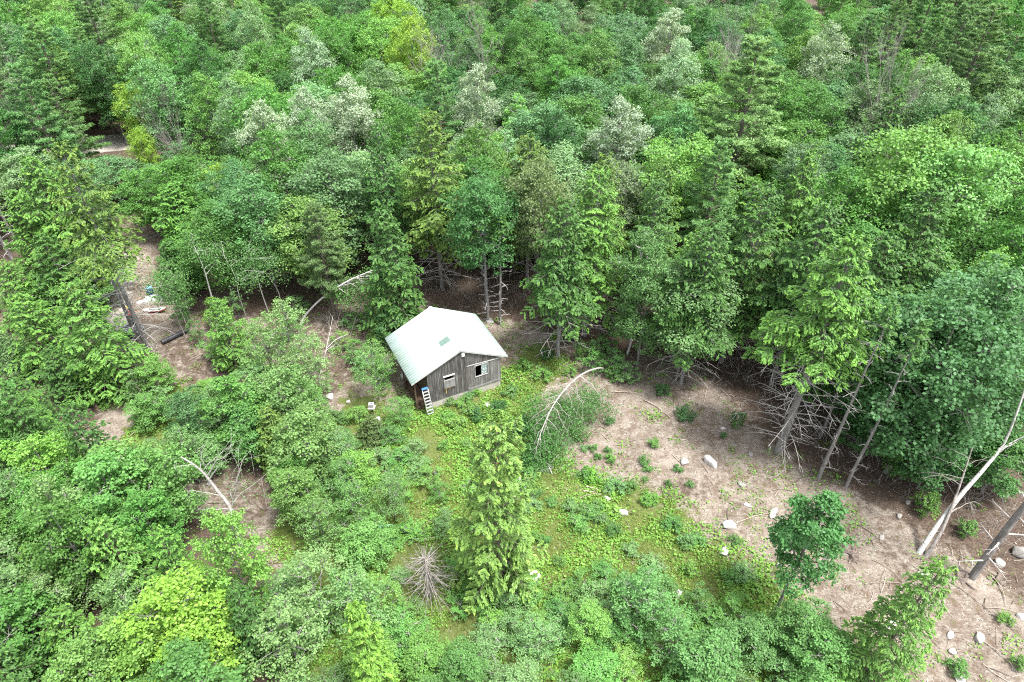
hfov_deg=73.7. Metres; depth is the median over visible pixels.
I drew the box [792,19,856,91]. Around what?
aspen tree
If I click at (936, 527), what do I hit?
birch tree
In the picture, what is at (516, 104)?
birch tree
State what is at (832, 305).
hemlock tree
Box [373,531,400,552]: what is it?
sapling
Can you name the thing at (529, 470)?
shrub
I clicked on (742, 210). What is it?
hemlock tree
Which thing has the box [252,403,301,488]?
hemlock tree
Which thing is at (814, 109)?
maple tree
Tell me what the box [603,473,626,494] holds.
shrub
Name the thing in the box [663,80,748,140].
maple tree
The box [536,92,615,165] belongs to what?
maple tree
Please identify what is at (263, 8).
aspen tree
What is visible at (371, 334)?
sapling
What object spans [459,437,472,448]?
shrub
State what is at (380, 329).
maple tree
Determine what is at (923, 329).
hemlock tree
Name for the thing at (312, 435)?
maple tree
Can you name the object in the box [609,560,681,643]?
birch tree
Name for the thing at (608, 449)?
shrub
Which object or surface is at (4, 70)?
pine tree
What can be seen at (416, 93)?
aspen tree
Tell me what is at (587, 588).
sapling
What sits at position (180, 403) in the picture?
sapling
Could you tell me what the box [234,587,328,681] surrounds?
birch tree
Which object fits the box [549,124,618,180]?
maple tree
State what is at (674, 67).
aspen tree
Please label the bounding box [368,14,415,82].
maple tree
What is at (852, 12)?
maple tree
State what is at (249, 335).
sapling
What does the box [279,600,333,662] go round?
birch tree
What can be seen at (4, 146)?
aspen tree
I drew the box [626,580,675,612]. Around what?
sapling
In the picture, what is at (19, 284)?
hemlock tree
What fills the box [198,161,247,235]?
maple tree
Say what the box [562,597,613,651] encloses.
maple tree
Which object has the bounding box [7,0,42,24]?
aspen tree
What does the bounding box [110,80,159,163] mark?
maple tree
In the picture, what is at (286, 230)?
maple tree
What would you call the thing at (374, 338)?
sapling
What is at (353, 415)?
sapling
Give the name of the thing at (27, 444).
maple tree
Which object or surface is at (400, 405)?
birch tree
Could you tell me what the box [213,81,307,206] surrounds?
maple tree
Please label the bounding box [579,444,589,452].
shrub
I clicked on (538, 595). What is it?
sapling
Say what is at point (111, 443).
maple tree
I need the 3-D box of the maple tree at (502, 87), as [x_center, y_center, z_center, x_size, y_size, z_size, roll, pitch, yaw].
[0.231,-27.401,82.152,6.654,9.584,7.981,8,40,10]
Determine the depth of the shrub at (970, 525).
40.77 m
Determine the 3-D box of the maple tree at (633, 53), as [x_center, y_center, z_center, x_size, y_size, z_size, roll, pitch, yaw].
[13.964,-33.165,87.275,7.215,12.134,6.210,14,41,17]
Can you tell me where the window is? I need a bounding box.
[474,362,487,377]
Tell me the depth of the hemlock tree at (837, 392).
44.30 m
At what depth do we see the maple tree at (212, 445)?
43.51 m
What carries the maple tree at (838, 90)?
on the ground at (882, 500)
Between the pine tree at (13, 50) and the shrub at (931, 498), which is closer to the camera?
the shrub at (931, 498)
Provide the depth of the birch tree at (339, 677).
32.92 m
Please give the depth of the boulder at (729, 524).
41.40 m
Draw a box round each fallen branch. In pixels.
[644,400,670,417]
[865,579,916,586]
[943,578,1020,630]
[984,641,1021,676]
[991,575,1010,603]
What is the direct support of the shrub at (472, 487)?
on the ground at (882, 500)
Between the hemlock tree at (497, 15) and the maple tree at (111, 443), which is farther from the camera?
the hemlock tree at (497, 15)
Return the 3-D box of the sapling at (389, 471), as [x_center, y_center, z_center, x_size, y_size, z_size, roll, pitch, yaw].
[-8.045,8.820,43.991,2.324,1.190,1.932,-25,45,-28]
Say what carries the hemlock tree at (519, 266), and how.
on the ground at (882, 500)
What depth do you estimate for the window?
49.65 m
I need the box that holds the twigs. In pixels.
[0,227,1023,681]
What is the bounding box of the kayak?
[143,307,165,311]
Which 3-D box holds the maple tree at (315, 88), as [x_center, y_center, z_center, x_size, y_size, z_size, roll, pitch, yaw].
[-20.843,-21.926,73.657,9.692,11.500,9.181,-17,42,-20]
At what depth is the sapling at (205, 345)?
52.79 m
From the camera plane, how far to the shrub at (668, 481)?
43.95 m
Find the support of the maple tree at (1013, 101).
on the ground at (882, 500)
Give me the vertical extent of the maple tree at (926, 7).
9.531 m
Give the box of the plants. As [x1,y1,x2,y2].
[22,252,1023,681]
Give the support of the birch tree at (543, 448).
on the ground at (882, 500)
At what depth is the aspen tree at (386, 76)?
75.32 m
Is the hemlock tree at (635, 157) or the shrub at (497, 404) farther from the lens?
the hemlock tree at (635, 157)
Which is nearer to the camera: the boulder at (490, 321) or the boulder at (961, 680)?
the boulder at (961, 680)
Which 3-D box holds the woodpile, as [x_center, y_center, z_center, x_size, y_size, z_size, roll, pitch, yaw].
[-7.092,3.845,50.215,0.640,0.780,2.947,-17,42,-20]
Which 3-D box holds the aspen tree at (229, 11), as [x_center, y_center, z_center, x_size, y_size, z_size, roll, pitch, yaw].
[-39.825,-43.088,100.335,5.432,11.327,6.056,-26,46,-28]
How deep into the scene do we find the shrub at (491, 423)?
47.56 m
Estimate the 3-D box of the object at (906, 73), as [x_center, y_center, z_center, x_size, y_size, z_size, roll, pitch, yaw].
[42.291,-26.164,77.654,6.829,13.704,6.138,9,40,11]
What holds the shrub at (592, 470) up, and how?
on the ground at (882, 500)
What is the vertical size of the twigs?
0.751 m
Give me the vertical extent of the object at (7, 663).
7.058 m
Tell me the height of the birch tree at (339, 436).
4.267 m
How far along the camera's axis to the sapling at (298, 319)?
56.70 m
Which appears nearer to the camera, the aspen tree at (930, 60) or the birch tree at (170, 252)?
the birch tree at (170, 252)
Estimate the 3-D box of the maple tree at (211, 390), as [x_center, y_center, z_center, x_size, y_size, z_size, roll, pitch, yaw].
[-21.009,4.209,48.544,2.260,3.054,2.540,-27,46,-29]
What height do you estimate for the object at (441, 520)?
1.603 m
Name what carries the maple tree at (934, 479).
on the ground at (882, 500)
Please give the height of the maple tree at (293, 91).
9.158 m
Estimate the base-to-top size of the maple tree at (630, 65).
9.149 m
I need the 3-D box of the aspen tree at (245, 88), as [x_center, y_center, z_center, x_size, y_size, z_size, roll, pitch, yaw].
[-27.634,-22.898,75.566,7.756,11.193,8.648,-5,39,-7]
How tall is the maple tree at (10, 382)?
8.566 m
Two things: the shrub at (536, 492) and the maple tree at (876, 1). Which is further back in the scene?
the maple tree at (876, 1)
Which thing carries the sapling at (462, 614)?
on the ground at (882, 500)
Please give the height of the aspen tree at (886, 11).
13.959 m
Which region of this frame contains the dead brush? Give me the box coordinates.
[316,259,1023,561]
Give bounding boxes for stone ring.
[530,570,540,580]
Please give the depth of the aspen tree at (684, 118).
65.50 m
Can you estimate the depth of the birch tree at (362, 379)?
47.72 m
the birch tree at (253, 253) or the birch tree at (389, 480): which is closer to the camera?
the birch tree at (389, 480)
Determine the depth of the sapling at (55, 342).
53.11 m
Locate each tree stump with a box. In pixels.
[840,542,857,553]
[846,552,862,564]
[951,567,975,589]
[991,570,1010,588]
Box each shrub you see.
[437,439,448,451]
[439,408,456,421]
[445,396,454,405]
[447,415,467,431]
[452,397,465,407]
[458,477,482,493]
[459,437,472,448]
[460,394,471,403]
[460,401,480,416]
[464,391,475,398]
[465,521,486,533]
[469,388,481,397]
[470,406,487,422]
[480,422,496,439]
[487,399,507,414]
[500,383,518,398]
[503,413,531,436]
[512,475,535,491]
[516,357,534,372]
[519,464,536,479]
[524,483,544,497]
[525,495,543,513]
[530,362,552,381]
[530,530,544,545]
[536,348,554,359]
[538,535,552,544]
[543,494,557,507]
[549,328,564,345]
[553,553,567,567]
[560,497,581,512]
[563,363,576,376]
[566,509,590,533]
[572,340,586,361]
[575,465,594,482]
[578,498,604,522]
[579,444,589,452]
[582,464,604,484]
[589,443,598,451]
[593,453,602,460]
[597,512,608,523]
[603,446,611,452]
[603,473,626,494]
[604,363,622,382]
[604,415,615,424]
[604,451,616,462]
[605,521,622,536]
[621,480,638,493]
[621,539,639,558]
[637,551,669,575]
[639,454,650,463]
[639,488,659,507]
[641,464,654,471]
[641,476,648,481]
[646,436,659,448]
[655,383,670,396]
[660,510,683,533]
[664,479,672,485]
[671,464,684,472]
[673,404,698,422]
[676,532,695,549]
[679,559,698,577]
[685,479,694,487]
[688,531,706,547]
[720,432,726,438]
[720,568,741,586]
[726,533,740,546]
[729,411,747,428]
[731,559,759,584]
[907,489,941,518]
[941,656,970,679]
[952,516,978,537]
[996,608,1016,627]
[1009,653,1023,671]
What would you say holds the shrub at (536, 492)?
on the ground at (882, 500)
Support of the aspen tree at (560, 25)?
on the ground at (882, 500)
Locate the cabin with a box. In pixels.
[385,306,507,410]
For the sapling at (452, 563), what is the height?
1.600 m
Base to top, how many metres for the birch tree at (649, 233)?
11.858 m
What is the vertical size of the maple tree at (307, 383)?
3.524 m
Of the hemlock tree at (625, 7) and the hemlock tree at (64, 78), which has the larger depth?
the hemlock tree at (625, 7)
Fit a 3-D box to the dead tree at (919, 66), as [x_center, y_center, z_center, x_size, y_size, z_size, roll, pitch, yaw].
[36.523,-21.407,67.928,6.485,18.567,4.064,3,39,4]
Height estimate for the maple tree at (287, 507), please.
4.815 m
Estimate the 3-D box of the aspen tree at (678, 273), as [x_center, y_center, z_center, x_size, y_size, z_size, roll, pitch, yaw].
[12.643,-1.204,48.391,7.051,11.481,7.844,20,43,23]
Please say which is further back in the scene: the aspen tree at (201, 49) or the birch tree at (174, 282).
the aspen tree at (201, 49)
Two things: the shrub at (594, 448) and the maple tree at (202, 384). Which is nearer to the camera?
the shrub at (594, 448)
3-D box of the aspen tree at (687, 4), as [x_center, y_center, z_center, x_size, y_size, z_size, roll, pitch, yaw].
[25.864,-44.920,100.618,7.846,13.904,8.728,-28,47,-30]
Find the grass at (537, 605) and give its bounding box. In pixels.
[115,339,841,681]
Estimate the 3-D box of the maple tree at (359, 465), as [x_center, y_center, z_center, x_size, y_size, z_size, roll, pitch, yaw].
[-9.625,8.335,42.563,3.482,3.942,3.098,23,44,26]
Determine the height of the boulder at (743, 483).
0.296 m
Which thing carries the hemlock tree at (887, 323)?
on the ground at (882, 500)
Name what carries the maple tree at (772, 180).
on the ground at (882, 500)
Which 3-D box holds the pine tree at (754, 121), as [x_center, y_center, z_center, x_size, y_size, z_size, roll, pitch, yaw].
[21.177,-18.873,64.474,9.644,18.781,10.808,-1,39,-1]
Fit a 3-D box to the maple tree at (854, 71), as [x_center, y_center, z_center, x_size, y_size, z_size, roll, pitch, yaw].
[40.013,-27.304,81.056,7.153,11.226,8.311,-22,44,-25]
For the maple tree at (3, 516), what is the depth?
37.36 m
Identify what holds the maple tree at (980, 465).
on the ground at (882, 500)
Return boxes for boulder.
[325,393,332,399]
[485,318,493,324]
[618,509,627,515]
[681,457,688,464]
[703,455,716,468]
[719,546,728,555]
[722,520,735,528]
[738,481,745,486]
[769,507,777,518]
[953,672,965,681]
[974,632,984,643]
[994,557,1005,567]
[1012,546,1023,558]
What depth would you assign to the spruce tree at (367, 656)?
28.08 m
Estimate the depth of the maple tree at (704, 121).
70.12 m
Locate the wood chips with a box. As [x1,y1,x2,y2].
[2,215,1023,681]
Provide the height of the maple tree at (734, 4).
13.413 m
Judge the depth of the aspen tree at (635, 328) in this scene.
47.90 m
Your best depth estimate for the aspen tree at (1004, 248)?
46.56 m
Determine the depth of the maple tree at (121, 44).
83.11 m
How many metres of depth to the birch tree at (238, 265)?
54.56 m
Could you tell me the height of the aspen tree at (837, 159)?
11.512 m
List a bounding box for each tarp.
[136,300,147,303]
[144,294,163,301]
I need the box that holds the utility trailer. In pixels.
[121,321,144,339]
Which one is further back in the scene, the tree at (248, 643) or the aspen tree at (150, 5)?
the aspen tree at (150, 5)
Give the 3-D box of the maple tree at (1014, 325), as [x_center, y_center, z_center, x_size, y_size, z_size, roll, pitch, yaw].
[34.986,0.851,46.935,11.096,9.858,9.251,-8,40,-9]
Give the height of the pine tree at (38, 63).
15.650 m
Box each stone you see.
[743,502,751,507]
[946,631,953,638]
[948,648,956,654]
[1016,613,1023,620]
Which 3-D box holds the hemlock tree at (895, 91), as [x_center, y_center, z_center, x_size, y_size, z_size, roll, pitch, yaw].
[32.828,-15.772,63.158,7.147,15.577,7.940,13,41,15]
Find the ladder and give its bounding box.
[421,387,434,415]
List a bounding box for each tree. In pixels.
[0,0,19,18]
[0,0,36,98]
[0,22,46,83]
[0,26,40,113]
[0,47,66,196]
[0,52,51,141]
[0,63,26,146]
[0,77,66,161]
[0,98,47,194]
[0,126,36,193]
[0,145,74,221]
[0,158,18,233]
[0,189,72,298]
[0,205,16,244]
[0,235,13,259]
[0,259,65,333]
[0,330,37,381]
[0,337,30,374]
[0,377,21,440]
[0,377,71,436]
[0,377,93,486]
[0,404,26,474]
[0,430,84,506]
[0,453,31,533]
[0,465,56,541]
[0,500,20,546]
[0,502,36,571]
[0,526,54,603]
[0,560,74,658]
[0,578,78,680]
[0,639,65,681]
[0,670,42,681]
[1,294,89,398]
[4,61,87,194]
[6,24,61,121]
[6,469,86,555]
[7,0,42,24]
[9,391,80,460]
[13,154,138,294]
[15,542,92,629]
[16,0,50,24]
[16,568,103,651]
[18,0,90,54]
[18,17,103,147]
[18,473,105,571]
[19,497,117,603]
[24,10,98,87]
[25,17,62,70]
[30,229,119,328]
[33,456,94,526]
[34,77,111,167]
[35,344,105,412]
[37,24,90,116]
[37,113,94,158]
[38,155,114,217]
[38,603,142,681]
[41,170,124,286]
[41,621,142,681]
[42,139,185,362]
[45,43,101,126]
[49,277,154,411]
[56,400,124,495]
[57,0,103,30]
[61,0,108,44]
[64,0,108,26]
[65,2,110,80]
[65,251,123,306]
[65,440,175,549]
[67,26,116,134]
[67,204,145,343]
[68,38,134,144]
[69,0,117,31]
[72,0,123,55]
[74,436,176,519]
[75,674,148,681]
[78,1,116,45]
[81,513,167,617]
[83,153,147,206]
[85,563,165,650]
[96,0,144,44]
[96,42,173,119]
[98,610,174,681]
[107,30,156,73]
[107,556,246,680]
[108,30,177,141]
[109,12,165,43]
[109,438,215,536]
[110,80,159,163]
[112,168,179,237]
[112,675,135,681]
[113,485,189,563]
[119,57,199,160]
[120,391,169,432]
[123,0,151,15]
[123,125,161,172]
[130,82,189,160]
[133,255,199,333]
[133,266,200,335]
[133,352,177,396]
[136,635,252,681]
[137,0,175,37]
[138,12,205,88]
[139,0,175,34]
[140,152,229,240]
[140,163,170,206]
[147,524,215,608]
[148,606,248,681]
[151,21,218,135]
[151,181,211,267]
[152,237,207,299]
[154,423,221,482]
[155,41,208,105]
[156,426,285,552]
[157,0,187,23]
[158,0,190,19]
[161,141,210,173]
[162,384,220,451]
[162,445,192,479]
[167,0,194,28]
[169,195,256,301]
[171,37,248,154]
[171,147,208,205]
[171,222,238,296]
[176,5,237,66]
[177,69,244,137]
[179,0,234,42]
[180,70,237,163]
[184,506,277,616]
[185,430,230,479]
[190,0,232,65]
[191,229,279,315]
[191,377,216,402]
[192,156,278,263]
[193,372,270,451]
[196,0,236,70]
[196,46,237,78]
[197,383,225,399]
[197,393,256,452]
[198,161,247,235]
[206,76,263,169]
[206,297,265,378]
[208,172,303,291]
[209,154,255,175]
[211,0,256,32]
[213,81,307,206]
[214,69,279,139]
[215,9,275,66]
[217,85,276,177]
[218,0,242,22]
[220,382,251,417]
[220,399,272,466]
[221,227,289,312]
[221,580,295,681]
[222,8,257,85]
[222,46,274,83]
[230,98,297,210]
[232,244,323,308]
[232,360,278,401]
[234,0,276,71]
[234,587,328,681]
[236,123,326,248]
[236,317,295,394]
[238,0,284,37]
[239,40,298,100]
[240,0,265,37]
[242,14,286,66]
[243,363,317,436]
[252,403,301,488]
[254,296,326,377]
[257,567,315,615]
[258,98,331,147]
[259,193,364,292]
[260,34,311,88]
[260,70,306,102]
[261,2,290,18]
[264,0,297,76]
[264,0,304,35]
[264,399,354,482]
[265,452,309,497]
[265,463,321,526]
[268,540,364,645]
[272,147,374,271]
[275,673,316,681]
[277,20,320,88]
[278,0,328,65]
[278,332,341,401]
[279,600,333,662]
[280,106,345,211]
[281,467,322,507]
[282,82,324,112]
[282,377,316,411]
[283,79,360,159]
[283,85,338,178]
[284,0,325,26]
[287,26,338,89]
[289,383,334,426]
[291,494,348,549]
[294,200,362,319]
[299,26,366,86]
[300,259,397,324]
[304,557,399,651]
[308,15,361,85]
[308,662,351,681]
[310,64,369,150]
[313,0,347,32]
[315,425,369,479]
[317,317,347,383]
[319,452,373,510]
[320,71,390,210]
[326,448,380,496]
[327,0,368,30]
[329,476,380,531]
[330,11,370,56]
[330,148,411,238]
[331,510,401,573]
[337,626,401,681]
[338,10,393,81]
[342,599,400,681]
[346,0,380,23]
[348,86,411,198]
[349,339,397,399]
[351,15,414,85]
[351,58,412,127]
[353,569,410,627]
[356,59,395,96]
[356,204,426,330]
[356,413,387,451]
[359,123,420,263]
[363,94,426,150]
[365,0,397,23]
[367,0,422,71]
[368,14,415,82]
[368,470,410,522]
[369,104,443,191]
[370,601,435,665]
[372,301,415,347]
[373,62,422,109]
[378,12,438,103]
[381,395,416,429]
[386,154,450,260]
[389,139,442,218]
[394,534,459,617]
[395,0,433,30]
[396,628,453,681]
[400,106,487,298]
[402,0,444,24]
[404,52,447,92]
[406,89,438,132]
[407,13,469,83]
[410,59,464,112]
[412,18,456,86]
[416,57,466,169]
[419,673,457,681]
[420,0,439,53]
[424,3,466,66]
[424,73,463,150]
[425,33,460,72]
[426,65,474,133]
[432,154,514,273]
[434,0,461,16]
[434,166,523,311]
[437,633,490,681]
[439,133,487,210]
[440,8,500,63]
[441,81,498,140]
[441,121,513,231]
[441,132,474,177]
[446,35,498,114]
[447,407,549,615]
[448,33,500,87]
[448,62,503,162]
[452,4,479,35]
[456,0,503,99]
[457,16,509,92]
[458,0,490,20]
[458,4,489,33]
[460,618,519,681]
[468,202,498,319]
[474,88,542,164]
[475,128,524,192]
[479,18,531,83]
[482,0,526,47]
[483,128,524,184]
[485,0,517,80]
[486,215,511,325]
[487,73,536,129]
[487,130,562,283]
[488,655,542,681]
[492,165,542,270]
[496,43,545,102]
[499,0,533,30]
[500,4,547,92]
[500,154,588,308]
[501,93,533,140]
[504,98,587,180]
[507,611,575,671]
[508,0,561,68]
[514,20,567,90]
[515,367,621,479]
[518,139,592,232]
[519,196,604,358]
[520,104,586,191]
[529,53,589,125]
[530,36,589,109]
[532,664,598,681]
[533,171,575,267]
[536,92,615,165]
[536,164,628,336]
[539,35,573,96]
[540,0,576,17]
[541,0,580,51]
[541,8,577,55]
[547,73,620,145]
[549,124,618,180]
[554,4,579,38]
[556,30,586,75]
[562,194,604,242]
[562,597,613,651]
[565,151,630,298]
[566,23,607,70]
[567,640,626,681]
[569,0,586,20]
[569,2,610,39]
[570,24,624,105]
[572,0,604,21]
[576,29,624,124]
[577,94,654,201]
[578,0,629,32]
[583,160,650,267]
[586,11,648,63]
[592,44,650,94]
[597,31,650,94]
[600,0,635,25]
[600,65,659,122]
[603,640,644,681]
[605,226,673,354]
[606,84,671,168]
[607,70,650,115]
[608,0,638,40]
[608,241,677,369]
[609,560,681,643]
[612,129,638,211]
[613,174,677,321]
[615,159,683,300]
[616,16,647,47]
[620,179,656,249]
[625,130,742,263]
[629,0,664,41]
[630,126,681,220]
[633,250,747,380]
[633,597,700,673]
[635,9,680,80]
[635,59,690,130]
[636,0,670,25]
[636,100,710,195]
[638,96,713,191]
[639,6,694,97]
[644,218,744,390]
[645,671,689,681]
[647,36,706,116]
[654,0,715,56]
[661,0,686,52]
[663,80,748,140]
[664,623,745,681]
[667,230,713,322]
[669,53,714,114]
[669,135,739,268]
[669,155,741,231]
[670,4,695,65]
[671,58,728,126]
[673,5,723,56]
[683,16,745,73]
[683,39,740,98]
[689,180,790,372]
[690,113,757,178]
[691,8,728,42]
[692,34,794,213]
[695,25,747,83]
[696,0,736,19]
[696,4,754,47]
[710,174,780,279]
[713,607,783,676]
[714,52,791,157]
[716,0,767,65]
[717,0,761,19]
[725,192,760,261]
[725,235,778,329]
[729,27,790,110]
[729,197,849,397]
[729,230,892,476]
[730,0,785,25]
[733,3,779,48]
[737,75,815,177]
[739,0,769,35]
[739,27,795,73]
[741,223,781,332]
[746,118,831,196]
[752,148,824,299]
[753,0,785,39]
[755,157,824,236]
[765,75,859,155]
[765,488,859,611]
[765,594,839,670]
[766,2,825,42]
[770,140,833,238]
[771,249,883,352]
[771,613,857,681]
[773,0,814,66]
[774,0,798,31]
[774,0,821,74]
[778,68,817,108]
[779,230,909,407]
[783,28,831,83]
[783,166,891,250]
[784,90,837,137]
[790,49,845,84]
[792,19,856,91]
[792,80,866,139]
[799,141,863,238]
[800,666,856,681]
[802,126,886,195]
[808,219,916,284]
[811,11,863,69]
[815,0,858,12]
[815,300,882,437]
[816,78,895,160]
[816,299,902,478]
[817,0,848,22]
[819,289,965,444]
[820,0,855,29]
[821,6,867,57]
[824,61,883,132]
[826,8,886,88]
[828,122,999,273]
[832,377,907,453]
[834,178,960,370]
[835,555,958,681]
[836,0,872,33]
[839,85,909,233]
[840,292,1023,476]
[842,13,932,127]
[843,7,885,54]
[843,57,915,146]
[844,3,897,85]
[845,319,934,486]
[855,0,895,21]
[857,0,917,76]
[859,27,945,158]
[861,149,940,228]
[862,404,943,481]
[865,0,902,42]
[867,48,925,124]
[871,250,1023,438]
[878,0,928,64]
[878,26,923,69]
[879,139,1023,294]
[882,0,951,72]
[884,266,1023,361]
[886,92,1002,187]
[887,91,951,164]
[891,61,971,155]
[891,421,974,498]
[895,227,924,290]
[897,52,941,123]
[905,109,980,198]
[907,4,935,37]
[910,3,955,79]
[912,193,970,277]
[916,2,1013,110]
[916,323,1023,554]
[917,445,991,557]
[922,3,980,96]
[922,17,957,61]
[925,0,955,18]
[937,188,1023,292]
[937,417,1016,484]
[939,0,983,58]
[940,0,982,70]
[943,45,1012,95]
[943,244,1017,309]
[944,0,964,18]
[945,0,991,77]
[946,367,1023,466]
[956,140,1023,255]
[956,459,1023,580]
[959,91,1009,151]
[961,184,1023,282]
[961,426,1023,501]
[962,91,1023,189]
[963,67,1012,146]
[965,0,1012,37]
[966,4,1000,43]
[968,65,1022,120]
[970,33,1023,110]
[971,6,1000,62]
[972,116,1023,182]
[978,120,1023,215]
[979,33,1023,79]
[983,88,1023,131]
[984,0,1023,50]
[997,274,1023,398]
[999,50,1023,95]
[1005,73,1023,119]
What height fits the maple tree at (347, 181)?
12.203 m
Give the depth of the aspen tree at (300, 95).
65.32 m
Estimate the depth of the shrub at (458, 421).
47.84 m
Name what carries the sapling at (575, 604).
on the ground at (882, 500)
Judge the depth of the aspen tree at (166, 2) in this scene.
115.20 m
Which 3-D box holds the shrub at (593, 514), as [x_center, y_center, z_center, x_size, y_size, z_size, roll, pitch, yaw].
[4.858,10.475,41.932,1.707,1.003,1.755,6,39,8]
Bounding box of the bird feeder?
[368,402,375,414]
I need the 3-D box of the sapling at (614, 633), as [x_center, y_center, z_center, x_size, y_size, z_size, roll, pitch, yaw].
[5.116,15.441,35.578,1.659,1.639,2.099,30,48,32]
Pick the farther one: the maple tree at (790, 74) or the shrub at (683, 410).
the maple tree at (790, 74)
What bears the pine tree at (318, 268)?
on the ground at (882, 500)
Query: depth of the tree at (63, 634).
31.98 m
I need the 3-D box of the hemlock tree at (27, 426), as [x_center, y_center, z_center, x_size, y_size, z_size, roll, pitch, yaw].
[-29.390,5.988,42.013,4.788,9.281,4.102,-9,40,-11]
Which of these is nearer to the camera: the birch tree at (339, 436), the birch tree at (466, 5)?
the birch tree at (339, 436)
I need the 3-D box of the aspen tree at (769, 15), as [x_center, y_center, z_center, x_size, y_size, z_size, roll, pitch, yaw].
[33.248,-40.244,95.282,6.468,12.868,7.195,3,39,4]
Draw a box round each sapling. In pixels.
[5,262,54,299]
[23,278,77,326]
[38,328,76,350]
[124,369,152,399]
[143,438,174,458]
[148,384,180,415]
[163,406,203,434]
[166,391,197,418]
[168,293,192,324]
[177,285,196,313]
[185,320,205,342]
[197,333,228,358]
[201,296,231,325]
[209,318,235,340]
[222,291,247,317]
[236,318,258,341]
[240,348,267,366]
[257,329,290,352]
[278,295,310,312]
[280,307,301,321]
[280,320,303,340]
[327,409,350,424]
[328,329,350,352]
[329,426,353,443]
[338,310,362,329]
[340,436,363,451]
[341,339,369,363]
[343,405,368,423]
[348,349,378,373]
[358,310,376,330]
[367,317,386,339]
[367,445,394,467]
[369,330,390,352]
[369,358,392,384]
[370,354,394,374]
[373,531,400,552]
[374,465,403,487]
[378,423,407,446]
[380,590,428,625]
[381,445,420,471]
[383,564,413,595]
[387,480,414,506]
[389,516,430,550]
[399,436,429,461]
[403,455,433,482]
[415,460,444,488]
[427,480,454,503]
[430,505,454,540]
[440,580,486,621]
[443,544,476,581]
[474,584,510,615]
[478,603,510,643]
[495,586,531,619]
[496,610,535,654]
[511,571,543,617]
[522,607,554,647]
[542,577,576,602]
[543,593,578,626]
[543,614,573,650]
[564,567,592,597]
[567,594,591,612]
[570,577,614,607]
[577,346,607,372]
[582,338,609,356]
[584,607,611,623]
[589,556,620,595]
[591,620,630,653]
[592,595,632,628]
[594,328,621,352]
[602,346,625,374]
[613,618,652,656]
[614,567,644,605]
[616,358,644,383]
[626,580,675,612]
[639,565,663,596]
[641,613,673,642]
[658,573,682,602]
[664,604,693,630]
[678,580,717,617]
[688,605,730,638]
[706,590,753,641]
[731,666,759,681]
[761,643,803,681]
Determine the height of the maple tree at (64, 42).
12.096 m
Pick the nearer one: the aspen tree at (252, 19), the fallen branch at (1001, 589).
the fallen branch at (1001, 589)
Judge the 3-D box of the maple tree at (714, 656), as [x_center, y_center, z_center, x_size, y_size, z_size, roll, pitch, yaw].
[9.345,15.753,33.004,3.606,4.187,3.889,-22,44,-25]
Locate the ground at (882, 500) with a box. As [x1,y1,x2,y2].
[0,0,1023,681]
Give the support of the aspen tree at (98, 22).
on the ground at (882, 500)
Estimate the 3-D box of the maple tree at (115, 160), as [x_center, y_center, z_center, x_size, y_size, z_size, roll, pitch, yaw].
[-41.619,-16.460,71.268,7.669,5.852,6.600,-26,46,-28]
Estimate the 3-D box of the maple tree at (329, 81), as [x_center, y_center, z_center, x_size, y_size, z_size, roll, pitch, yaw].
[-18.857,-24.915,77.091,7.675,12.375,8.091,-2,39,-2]
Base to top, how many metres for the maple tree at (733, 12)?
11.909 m
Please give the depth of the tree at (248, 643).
32.62 m
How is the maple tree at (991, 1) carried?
on the ground at (882, 500)
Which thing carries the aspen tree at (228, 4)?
on the ground at (882, 500)
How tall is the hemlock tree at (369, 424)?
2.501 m
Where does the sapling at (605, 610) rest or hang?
on the ground at (882, 500)
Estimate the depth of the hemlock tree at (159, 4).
101.78 m
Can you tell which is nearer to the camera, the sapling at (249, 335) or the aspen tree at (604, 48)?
the sapling at (249, 335)
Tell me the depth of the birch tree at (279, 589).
36.63 m
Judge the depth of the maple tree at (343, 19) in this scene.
97.35 m
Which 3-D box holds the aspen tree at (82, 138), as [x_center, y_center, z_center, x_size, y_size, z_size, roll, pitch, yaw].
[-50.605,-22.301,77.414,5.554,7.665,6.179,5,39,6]
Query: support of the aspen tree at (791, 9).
on the ground at (882, 500)
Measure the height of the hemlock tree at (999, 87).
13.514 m
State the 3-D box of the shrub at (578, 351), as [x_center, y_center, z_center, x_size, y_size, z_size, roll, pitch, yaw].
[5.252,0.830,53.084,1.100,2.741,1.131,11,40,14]
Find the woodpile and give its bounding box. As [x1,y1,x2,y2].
[405,381,426,409]
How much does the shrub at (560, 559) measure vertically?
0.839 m
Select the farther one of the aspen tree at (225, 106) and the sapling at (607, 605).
the aspen tree at (225, 106)
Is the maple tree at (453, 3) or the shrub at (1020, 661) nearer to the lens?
the shrub at (1020, 661)
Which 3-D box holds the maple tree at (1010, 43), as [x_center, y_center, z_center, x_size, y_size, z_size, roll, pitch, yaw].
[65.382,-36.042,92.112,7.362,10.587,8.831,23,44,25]
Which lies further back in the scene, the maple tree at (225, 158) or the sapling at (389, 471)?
the maple tree at (225, 158)
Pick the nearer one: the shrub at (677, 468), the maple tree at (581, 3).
the shrub at (677, 468)
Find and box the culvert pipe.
[160,328,187,343]
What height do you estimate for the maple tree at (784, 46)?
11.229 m
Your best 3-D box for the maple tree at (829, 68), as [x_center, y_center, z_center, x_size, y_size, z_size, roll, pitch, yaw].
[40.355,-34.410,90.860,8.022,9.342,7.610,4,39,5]
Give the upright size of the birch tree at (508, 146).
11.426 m
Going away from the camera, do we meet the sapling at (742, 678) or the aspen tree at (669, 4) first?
the sapling at (742, 678)
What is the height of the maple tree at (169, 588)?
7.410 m

